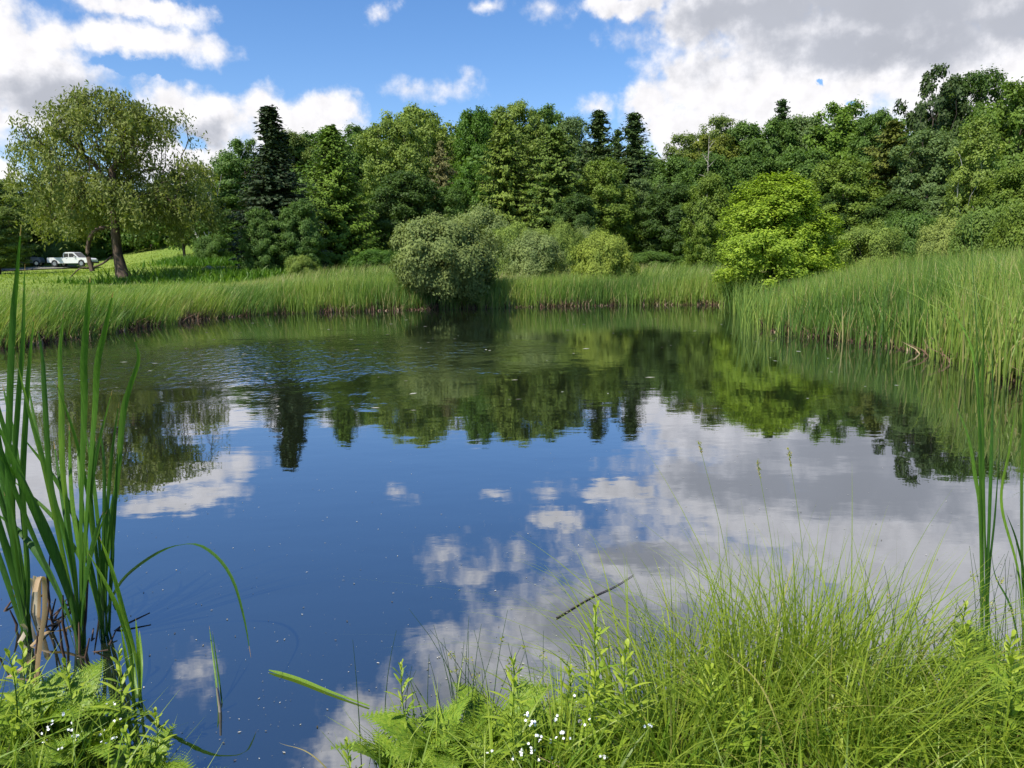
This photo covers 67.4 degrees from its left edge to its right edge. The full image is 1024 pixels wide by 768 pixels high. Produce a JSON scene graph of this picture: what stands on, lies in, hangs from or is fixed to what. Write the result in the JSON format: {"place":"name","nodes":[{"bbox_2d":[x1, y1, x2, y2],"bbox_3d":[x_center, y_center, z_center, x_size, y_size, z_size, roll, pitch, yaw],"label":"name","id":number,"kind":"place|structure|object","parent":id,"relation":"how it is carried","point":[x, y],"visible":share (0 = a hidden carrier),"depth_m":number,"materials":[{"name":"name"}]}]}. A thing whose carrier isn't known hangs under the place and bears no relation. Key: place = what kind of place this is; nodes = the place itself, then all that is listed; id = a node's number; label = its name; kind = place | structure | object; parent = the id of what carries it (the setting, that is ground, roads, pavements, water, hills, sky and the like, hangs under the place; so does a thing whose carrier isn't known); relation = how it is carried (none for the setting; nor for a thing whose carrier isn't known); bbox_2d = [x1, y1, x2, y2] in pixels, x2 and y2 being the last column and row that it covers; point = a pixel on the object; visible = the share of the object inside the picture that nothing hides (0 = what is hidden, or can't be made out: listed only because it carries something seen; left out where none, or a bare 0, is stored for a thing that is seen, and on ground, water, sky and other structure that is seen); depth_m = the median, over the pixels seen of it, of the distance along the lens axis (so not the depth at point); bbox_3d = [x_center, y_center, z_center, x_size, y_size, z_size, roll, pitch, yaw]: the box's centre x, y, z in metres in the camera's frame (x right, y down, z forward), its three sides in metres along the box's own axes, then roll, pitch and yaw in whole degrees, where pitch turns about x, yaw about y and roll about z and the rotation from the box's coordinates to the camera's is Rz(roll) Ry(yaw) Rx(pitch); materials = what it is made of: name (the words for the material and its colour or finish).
{"place":"outdoors","nodes":[
{"label":"outdoors","id":0,"kind":"place"},
{"bbox_2d":[0,305,1023,767],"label":"pond water","id":1,"kind":"structure","parent":0,"point":[292,479],"depth_m":5.74,"materials":[{"name":"blue liquid"}]},
{"bbox_2d":[0,227,34,640],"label":"cattail plant","id":2,"kind":"object","parent":1,"relation":"in","point":[19,570],"visible":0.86,"depth_m":3.47,"materials":[{"name":"green plant"}]},
{"bbox_2d":[0,279,112,650],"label":"cattail plant","id":3,"kind":"object","parent":1,"relation":"in","point":[63,529],"visible":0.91,"depth_m":3.35,"materials":[{"name":"green plant"}]},
{"bbox_2d":[4,556,149,685],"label":"broken cattails","id":4,"kind":"object","parent":1,"relation":"in","point":[35,584],"visible":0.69,"depth_m":3.48,"materials":[{"name":"beige plant"}]},
{"bbox_2d":[88,537,142,705],"bbox_3d":[-1.575,0.908,3.075,0.140,0.808,0.609,-5,10,-25],"label":"cattail plant","id":5,"kind":"object","parent":1,"relation":"in","point":[127,632],"visible":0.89,"depth_m":2.95,"materials":[{"name":"green plant"}]},
{"bbox_2d":[16,339,250,655],"bbox_3d":[-1.667,0.532,3.397,1.504,1.451,0.334,5,11,33],"label":"cattail plant","id":6,"kind":"object","parent":1,"relation":"in","point":[108,542],"visible":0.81,"depth_m":3.53,"materials":[{"name":"green plant"}]},
{"bbox_2d":[0,278,304,349],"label":"reed bed","id":7,"kind":"object","parent":1,"relation":"on","point":[137,309],"visible":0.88,"depth_m":22.02,"materials":[{"name":"plant"}]},
{"bbox_2d":[264,269,781,313],"bbox_3d":[0.252,-3.669,29.612,20.038,1.476,7.237,-1,9,0],"label":"reed bed","id":8,"kind":"object","parent":1,"relation":"on","point":[351,295],"visible":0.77,"depth_m":29.49,"materials":[{"name":"plant"}]},
{"bbox_2d":[716,274,800,335],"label":"water reeds","id":9,"kind":"object","parent":1,"relation":"in","point":[745,302],"visible":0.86,"depth_m":19.19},
{"bbox_2d":[705,243,1023,388],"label":"reed bed","id":10,"kind":"object","parent":1,"relation":"on","point":[901,299],"visible":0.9,"depth_m":14.69,"materials":[{"name":"plant"}]},
{"bbox_2d":[943,184,1000,646],"bbox_3d":[2.031,0.185,3.360,0.268,2.051,0.608,2,10,19],"label":"cattail plant","id":11,"kind":"object","parent":1,"relation":"in","point":[985,550],"visible":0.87,"depth_m":3.35,"materials":[{"name":"green plant"}]},
{"bbox_2d":[992,359,1023,651],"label":"cattail plant","id":12,"kind":"object","parent":1,"relation":"in","point":[1020,550],"visible":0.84,"depth_m":3.27,"materials":[{"name":"green plant"}]},
{"bbox_2d":[0,243,1023,767],"bbox_3d":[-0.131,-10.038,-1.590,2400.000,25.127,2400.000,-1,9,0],"label":"ground","id":13,"kind":"structure","parent":0,"point":[146,251],"depth_m":38.25,"materials":[{"name":"plant"}]},
{"bbox_2d":[0,206,40,273],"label":"broadleaf tree","id":14,"kind":"object","parent":13,"relation":"on","point":[9,257],"visible":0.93,"depth_m":69.03,"materials":[{"name":"green plant"}]},
{"bbox_2d":[0,648,45,750],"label":"goldenrod plant","id":15,"kind":"object","parent":13,"relation":"on","point":[12,670],"visible":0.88,"depth_m":2.56,"materials":[{"name":"green plant"}]},
{"bbox_2d":[0,182,54,257],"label":"broadleaf tree","id":16,"kind":"object","parent":13,"relation":"on","point":[10,205],"visible":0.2,"depth_m":81.75,"materials":[{"name":"green plant"}]},
{"bbox_2d":[0,666,91,752],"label":"fern","id":17,"kind":"object","parent":13,"relation":"on","point":[55,679],"visible":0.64,"depth_m":2.68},
{"bbox_2d":[0,729,94,767],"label":"fern","id":18,"kind":"object","parent":13,"relation":"on","point":[57,762],"visible":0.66,"depth_m":2.41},
{"bbox_2d":[1,659,125,747],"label":"fern","id":19,"kind":"object","parent":13,"relation":"on","point":[93,669],"visible":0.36,"depth_m":2.80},
{"bbox_2d":[14,686,158,764],"bbox_3d":[-1.418,1.199,2.577,0.451,0.228,0.438,-1,9,0],"label":"fern","id":20,"kind":"object","parent":13,"relation":"on","point":[95,743],"visible":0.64,"depth_m":2.61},
{"bbox_2d":[88,644,145,755],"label":"goldenrod plant","id":21,"kind":"object","parent":13,"relation":"on","point":[123,678],"visible":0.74,"depth_m":2.61,"materials":[{"name":"green plant"}]},
{"bbox_2d":[0,80,235,278],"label":"willow tree","id":22,"kind":"object","parent":13,"relation":"on","point":[97,195],"visible":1,"depth_m":39.25,"materials":[{"name":"green plant"}]},
{"bbox_2d":[90,723,194,767],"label":"fern","id":23,"kind":"object","parent":13,"relation":"on","point":[152,752],"visible":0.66,"depth_m":2.49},
{"bbox_2d":[23,274,275,285],"bbox_3d":[-17.865,-5.453,39.911,14.151,0.602,4.568,-2,9,-6],"label":"weed patch","id":24,"kind":"object","parent":13,"relation":"on","point":[126,279],"visible":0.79,"depth_m":39.27,"materials":[{"name":"green plant"}]},
{"bbox_2d":[0,247,376,297],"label":"field grass","id":25,"kind":"structure","parent":13,"relation":"on","point":[47,274],"depth_m":55.10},
{"bbox_2d":[66,264,340,279],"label":"weed patch","id":26,"kind":"object","parent":13,"relation":"on","point":[161,272],"visible":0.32,"depth_m":42.39,"materials":[{"name":"green plant"}]},
{"bbox_2d":[192,232,233,260],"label":"leafy shrub","id":27,"kind":"object","parent":13,"relation":"on","point":[207,246],"visible":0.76,"depth_m":61.46,"materials":[{"name":"green plant"}]},
{"bbox_2d":[186,192,252,254],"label":"broadleaf tree","id":28,"kind":"object","parent":13,"relation":"on","point":[231,205],"visible":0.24,"depth_m":76.66,"materials":[{"name":"green plant"}]},
{"bbox_2d":[208,136,262,222],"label":"broadleaf tree","id":29,"kind":"object","parent":13,"relation":"on","point":[227,164],"visible":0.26,"depth_m":80.23,"materials":[{"name":"green plant"}]},
{"bbox_2d":[137,266,348,281],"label":"weed patch","id":30,"kind":"object","parent":13,"relation":"on","point":[245,273],"visible":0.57,"depth_m":40.60,"materials":[{"name":"green plant"}]},
{"bbox_2d":[235,207,283,270],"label":"pine tree","id":31,"kind":"object","parent":13,"relation":"on","point":[257,246],"visible":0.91,"depth_m":42.06,"materials":[{"name":"green plant"}]},
{"bbox_2d":[218,104,337,270],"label":"spruce tree","id":32,"kind":"object","parent":13,"relation":"on","point":[274,193],"visible":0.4,"depth_m":44.08,"materials":[{"name":"green plant"}]},
{"bbox_2d":[270,198,328,270],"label":"pine tree","id":33,"kind":"object","parent":13,"relation":"on","point":[303,216],"visible":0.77,"depth_m":42.10,"materials":[{"name":"green plant"}]},
{"bbox_2d":[302,124,389,269],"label":"cedar tree","id":34,"kind":"object","parent":13,"relation":"on","point":[340,218],"visible":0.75,"depth_m":49.56,"materials":[{"name":"green plant"}]},
{"bbox_2d":[330,729,439,767],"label":"fern","id":35,"kind":"object","parent":13,"relation":"on","point":[383,742],"visible":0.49,"depth_m":2.44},
{"bbox_2d":[351,114,432,245],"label":"ash tree","id":36,"kind":"object","parent":13,"relation":"on","point":[393,161],"visible":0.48,"depth_m":63.86,"materials":[{"name":"green plant"}]},
{"bbox_2d":[360,169,458,250],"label":"maple tree","id":37,"kind":"object","parent":13,"relation":"on","point":[403,189],"visible":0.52,"depth_m":53.84,"materials":[{"name":"green plant"}]},
{"bbox_2d":[372,101,461,179],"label":"ash tree","id":38,"kind":"object","parent":13,"relation":"on","point":[417,115],"visible":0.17,"depth_m":69.84,"materials":[{"name":"green plant"}]},
{"bbox_2d":[360,692,479,766],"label":"fern","id":39,"kind":"object","parent":13,"relation":"on","point":[393,725],"visible":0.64,"depth_m":2.50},
{"bbox_2d":[0,261,858,300],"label":"meadow grass","id":40,"kind":"structure","parent":13,"relation":"on","point":[646,270],"depth_m":35.66,"materials":[{"name":"plant"}]},
{"bbox_2d":[386,211,508,308],"bbox_3d":[-2.327,-4.708,29.162,4.955,3.573,5.720,-5,10,-27],"label":"willow shrub","id":41,"kind":"object","parent":13,"relation":"on","point":[442,256],"visible":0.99,"depth_m":27.71,"materials":[{"name":"green plant"}]},
{"bbox_2d":[448,160,496,217],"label":"maple tree","id":42,"kind":"object","parent":13,"relation":"on","point":[468,186],"visible":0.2,"depth_m":57.52,"materials":[{"name":"green plant"}]},
{"bbox_2d":[449,104,503,196],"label":"maple tree","id":43,"kind":"object","parent":13,"relation":"on","point":[479,123],"visible":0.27,"depth_m":68.14,"materials":[{"name":"green plant"}]},
{"bbox_2d":[415,726,538,767],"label":"fern","id":44,"kind":"object","parent":13,"relation":"on","point":[451,759],"visible":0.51,"depth_m":2.38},
{"bbox_2d":[413,679,556,765],"bbox_3d":[-0.090,1.157,2.573,0.418,0.212,0.526,6,11,38],"label":"fern","id":45,"kind":"object","parent":13,"relation":"on","point":[462,689],"visible":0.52,"depth_m":2.58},
{"bbox_2d":[470,119,538,229],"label":"hemlock tree","id":46,"kind":"object","parent":13,"relation":"on","point":[502,154],"visible":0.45,"depth_m":53.75,"materials":[{"name":"green plant"}]},
{"bbox_2d":[0,599,1023,767],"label":"bank grass","id":47,"kind":"structure","parent":13,"relation":"on","point":[34,761],"depth_m":2.35,"materials":[{"name":"plant"}]},
{"bbox_2d":[0,636,1023,767],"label":"bank weeds","id":48,"kind":"object","parent":13,"relation":"on","point":[615,763],"visible":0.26,"depth_m":2.38,"materials":[{"name":"green plant"}]},
{"bbox_2d":[488,98,548,190],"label":"ash tree","id":49,"kind":"object","parent":13,"relation":"on","point":[516,111],"visible":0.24,"depth_m":75.66,"materials":[{"name":"green plant"}]},
{"bbox_2d":[500,225,569,281],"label":"willow shrub","id":50,"kind":"object","parent":13,"relation":"on","point":[534,251],"visible":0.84,"depth_m":34.84,"materials":[{"name":"green plant"}]},
{"bbox_2d":[337,637,733,767],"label":"sedge tuft","id":51,"kind":"object","parent":13,"relation":"on","point":[567,741],"visible":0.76,"depth_m":2.41,"materials":[{"name":"green plant"}]},
{"bbox_2d":[89,113,1005,257],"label":"woodland","id":52,"kind":"object","parent":13,"relation":"on","point":[107,246],"visible":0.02,"depth_m":86.59,"materials":[{"name":"green plant"}]},
{"bbox_2d":[511,128,601,232],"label":"hemlock tree","id":53,"kind":"object","parent":13,"relation":"on","point":[560,184],"visible":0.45,"depth_m":52.54,"materials":[{"name":"green plant"}]},
{"bbox_2d":[539,192,601,233],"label":"maple tree","id":54,"kind":"object","parent":13,"relation":"on","point":[580,214],"visible":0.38,"depth_m":49.98,"materials":[{"name":"green plant"}]},
{"bbox_2d":[554,115,596,182],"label":"ash tree","id":55,"kind":"object","parent":13,"relation":"on","point":[576,124],"visible":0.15,"depth_m":76.08,"materials":[{"name":"green plant"}]},
{"bbox_2d":[564,600,633,751],"bbox_3d":[0.289,0.959,2.497,0.236,0.550,0.217,2,9,18],"label":"goldenrod plant","id":56,"kind":"object","parent":13,"relation":"on","point":[596,639],"visible":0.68,"depth_m":2.48,"materials":[{"name":"green plant"}]},
{"bbox_2d":[574,109,624,226],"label":"spruce tree","id":57,"kind":"object","parent":13,"relation":"on","point":[597,127],"visible":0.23,"depth_m":63.86,"materials":[{"name":"green plant"}]},
{"bbox_2d":[565,224,643,280],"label":"willow shrub","id":58,"kind":"object","parent":13,"relation":"on","point":[602,252],"visible":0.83,"depth_m":33.12,"materials":[{"name":"green plant"}]},
{"bbox_2d":[575,156,645,254],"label":"maple tree","id":59,"kind":"object","parent":13,"relation":"on","point":[611,193],"visible":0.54,"depth_m":54.10,"materials":[{"name":"green plant"}]},
{"bbox_2d":[596,638,659,762],"bbox_3d":[0.364,0.985,2.371,0.191,0.445,0.190,-5,10,-25],"label":"goldenrod plant","id":60,"kind":"object","parent":13,"relation":"on","point":[624,659],"visible":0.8,"depth_m":2.35,"materials":[{"name":"green plant"}]},
{"bbox_2d":[609,112,656,252],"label":"spruce tree","id":61,"kind":"object","parent":13,"relation":"on","point":[633,129],"visible":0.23,"depth_m":62.45,"materials":[{"name":"green plant"}]},
{"bbox_2d":[387,529,930,767],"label":"sedge tuft","id":62,"kind":"object","parent":13,"relation":"on","point":[654,640],"visible":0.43,"depth_m":2.93,"materials":[{"name":"green plant"}]},
{"bbox_2d":[445,603,884,767],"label":"sedge tuft","id":63,"kind":"object","parent":13,"relation":"on","point":[671,726],"visible":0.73,"depth_m":2.40,"materials":[{"name":"green plant"}]},
{"bbox_2d":[637,154,694,250],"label":"broadleaf tree","id":64,"kind":"object","parent":13,"relation":"on","point":[669,175],"visible":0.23,"depth_m":61.81,"materials":[{"name":"green plant"}]},
{"bbox_2d":[631,183,715,261],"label":"maple tree","id":65,"kind":"object","parent":13,"relation":"on","point":[671,240],"visible":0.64,"depth_m":53.71,"materials":[{"name":"green plant"}]},
{"bbox_2d":[346,493,1023,767],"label":"sedge tuft","id":66,"kind":"object","parent":13,"relation":"on","point":[841,629],"visible":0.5,"depth_m":2.67,"materials":[{"name":"green plant"}]},
{"bbox_2d":[359,442,1022,767],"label":"sedge tuft","id":67,"kind":"object","parent":13,"relation":"on","point":[783,648],"visible":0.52,"depth_m":2.69,"materials":[{"name":"green plant"}]},
{"bbox_2d":[678,170,733,270],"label":"maple tree","id":68,"kind":"object","parent":13,"relation":"on","point":[700,208],"visible":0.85,"depth_m":43.02,"materials":[{"name":"green plant"}]},
{"bbox_2d":[678,151,743,247],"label":"broadleaf tree","id":69,"kind":"object","parent":13,"relation":"on","point":[718,164],"visible":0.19,"depth_m":57.37,"materials":[{"name":"green plant"}]},
{"bbox_2d":[409,504,1019,766],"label":"sedge tuft","id":70,"kind":"object","parent":13,"relation":"on","point":[716,642],"visible":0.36,"depth_m":2.84,"materials":[{"name":"green plant"}]},
{"bbox_2d":[683,133,745,173],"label":"broadleaf tree","id":71,"kind":"object","parent":13,"relation":"on","point":[718,144],"visible":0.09,"depth_m":72.09,"materials":[{"name":"green plant"}]},
{"bbox_2d":[425,543,1019,767],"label":"sedge tuft","id":72,"kind":"object","parent":13,"relation":"on","point":[607,675],"visible":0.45,"depth_m":2.85,"materials":[{"name":"green plant"}]},
{"bbox_2d":[713,151,778,221],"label":"maple tree","id":73,"kind":"object","parent":13,"relation":"on","point":[749,167],"visible":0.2,"depth_m":58.41,"materials":[{"name":"green plant"}]},
{"bbox_2d":[723,119,772,173],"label":"broadleaf tree","id":74,"kind":"object","parent":13,"relation":"on","point":[744,131],"visible":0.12,"depth_m":72.65,"materials":[{"name":"green plant"}]},
{"bbox_2d":[476,509,1023,766],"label":"sedge tuft","id":75,"kind":"object","parent":13,"relation":"on","point":[848,650],"visible":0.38,"depth_m":2.78,"materials":[{"name":"green plant"}]},
{"bbox_2d":[519,569,1020,767],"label":"sedge tuft","id":76,"kind":"object","parent":13,"relation":"on","point":[739,697],"visible":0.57,"depth_m":2.43,"materials":[{"name":"green plant"}]},
{"bbox_2d":[528,562,1022,767],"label":"sedge tuft","id":77,"kind":"object","parent":13,"relation":"on","point":[817,735],"visible":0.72,"depth_m":2.35,"materials":[{"name":"green plant"}]},
{"bbox_2d":[744,117,809,164],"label":"broadleaf tree","id":78,"kind":"object","parent":13,"relation":"on","point":[777,145],"visible":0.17,"depth_m":70.10,"materials":[{"name":"green plant"}]},
{"bbox_2d":[708,168,854,301],"bbox_3d":[9.412,-5.064,27.143,4.856,5.080,5.806,4,10,28],"label":"willow tree","id":79,"kind":"object","parent":13,"relation":"on","point":[772,226],"visible":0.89,"depth_m":26.23,"materials":[{"name":"green plant"}]},
{"bbox_2d":[765,147,834,198],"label":"broadleaf tree","id":80,"kind":"object","parent":13,"relation":"on","point":[803,164],"visible":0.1,"depth_m":57.69,"materials":[{"name":"green plant"}]},
{"bbox_2d":[609,611,1023,767],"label":"sedge tuft","id":81,"kind":"object","parent":13,"relation":"on","point":[1017,748],"visible":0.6,"depth_m":2.34,"materials":[{"name":"green plant"}]},
{"bbox_2d":[802,98,876,160],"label":"broadleaf tree","id":82,"kind":"object","parent":13,"relation":"on","point":[837,142],"visible":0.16,"depth_m":67.77,"materials":[{"name":"green plant"}]},
{"bbox_2d":[661,522,1023,747],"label":"sedge tuft","id":83,"kind":"object","parent":13,"relation":"on","point":[924,652],"visible":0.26,"depth_m":2.81,"materials":[{"name":"green plant"}]},
{"bbox_2d":[805,154,888,240],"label":"maple tree","id":84,"kind":"object","parent":13,"relation":"on","point":[852,185],"visible":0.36,"depth_m":45.23,"materials":[{"name":"green plant"}]},
{"bbox_2d":[833,217,908,267],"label":"willow shrub","id":85,"kind":"object","parent":13,"relation":"on","point":[867,241],"visible":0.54,"depth_m":33.32,"materials":[{"name":"green plant"}]},
{"bbox_2d":[727,582,1023,767],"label":"sedge tuft","id":86,"kind":"object","parent":13,"relation":"on","point":[936,707],"visible":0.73,"depth_m":2.36,"materials":[{"name":"green plant"}]},
{"bbox_2d":[845,107,906,184],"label":"broadleaf tree","id":87,"kind":"object","parent":13,"relation":"on","point":[882,117],"visible":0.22,"depth_m":63.92,"materials":[{"name":"green plant"}]},
{"bbox_2d":[836,194,929,259],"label":"maple tree","id":88,"kind":"object","parent":13,"relation":"on","point":[889,203],"visible":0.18,"depth_m":43.24,"materials":[{"name":"green plant"}]},
{"bbox_2d":[857,119,926,193],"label":"hemlock tree","id":89,"kind":"object","parent":13,"relation":"on","point":[893,133],"visible":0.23,"depth_m":49.36,"materials":[{"name":"green plant"}]},
{"bbox_2d":[881,207,939,261],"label":"leafy shrub","id":90,"kind":"object","parent":13,"relation":"on","point":[910,222],"visible":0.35,"depth_m":35.74,"materials":[{"name":"green plant"}]},
{"bbox_2d":[885,126,967,210],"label":"poplar tree","id":91,"kind":"object","parent":13,"relation":"on","point":[907,182],"visible":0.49,"depth_m":43.88,"materials":[{"name":"green plant"}]},
{"bbox_2d":[892,63,971,196],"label":"cherry tree","id":92,"kind":"object","parent":13,"relation":"on","point":[951,85],"visible":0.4,"depth_m":48.31,"materials":[{"name":"green plant"}]},
{"bbox_2d":[913,213,961,259],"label":"willow shrub","id":93,"kind":"object","parent":13,"relation":"on","point":[934,236],"visible":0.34,"depth_m":30.47,"materials":[{"name":"green plant"}]},
{"bbox_2d":[929,65,1016,133],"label":"ash tree","id":94,"kind":"object","parent":13,"relation":"on","point":[981,83],"visible":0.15,"depth_m":48.87,"materials":[{"name":"green plant"}]},
{"bbox_2d":[935,114,1013,227],"bbox_3d":[22.328,-9.123,36.981,3.607,7.329,3.910,1,9,13],"label":"poplar tree","id":95,"kind":"object","parent":13,"relation":"on","point":[975,149],"visible":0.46,"depth_m":36.43,"materials":[{"name":"green plant"}]},
{"bbox_2d":[945,197,1020,261],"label":"leafy shrub","id":96,"kind":"object","parent":13,"relation":"on","point":[983,222],"visible":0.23,"depth_m":27.79,"materials":[{"name":"green plant"}]},
{"bbox_2d":[954,76,1023,192],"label":"maple tree","id":97,"kind":"object","parent":13,"relation":"on","point":[1013,95],"visible":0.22,"depth_m":41.49,"materials":[{"name":"green plant"}]},
{"bbox_2d":[965,161,1023,218],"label":"maple tree","id":98,"kind":"object","parent":13,"relation":"on","point":[1003,183],"visible":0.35,"depth_m":34.09,"materials":[{"name":"green plant"}]},
{"bbox_2d":[977,197,1023,259],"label":"leafy shrub","id":99,"kind":"object","parent":13,"relation":"on","point":[1013,231],"visible":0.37,"depth_m":25.22,"materials":[{"name":"green plant"}]},
{"bbox_2d":[977,646,1023,765],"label":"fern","id":100,"kind":"object","parent":13,"relation":"on","point":[1010,661],"visible":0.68,"depth_m":2.33,"materials":[{"name":"green plant"}]},
{"bbox_2d":[0,0,1023,192],"label":"sky","id":101,"kind":"structure","parent":0,"point":[677,64],"materials":[{"name":"blue"}]},
{"bbox_2d":[498,677,588,767],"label":"fern","id":102,"kind":"object","parent":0,"point":[525,689],"visible":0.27,"depth_m":2.58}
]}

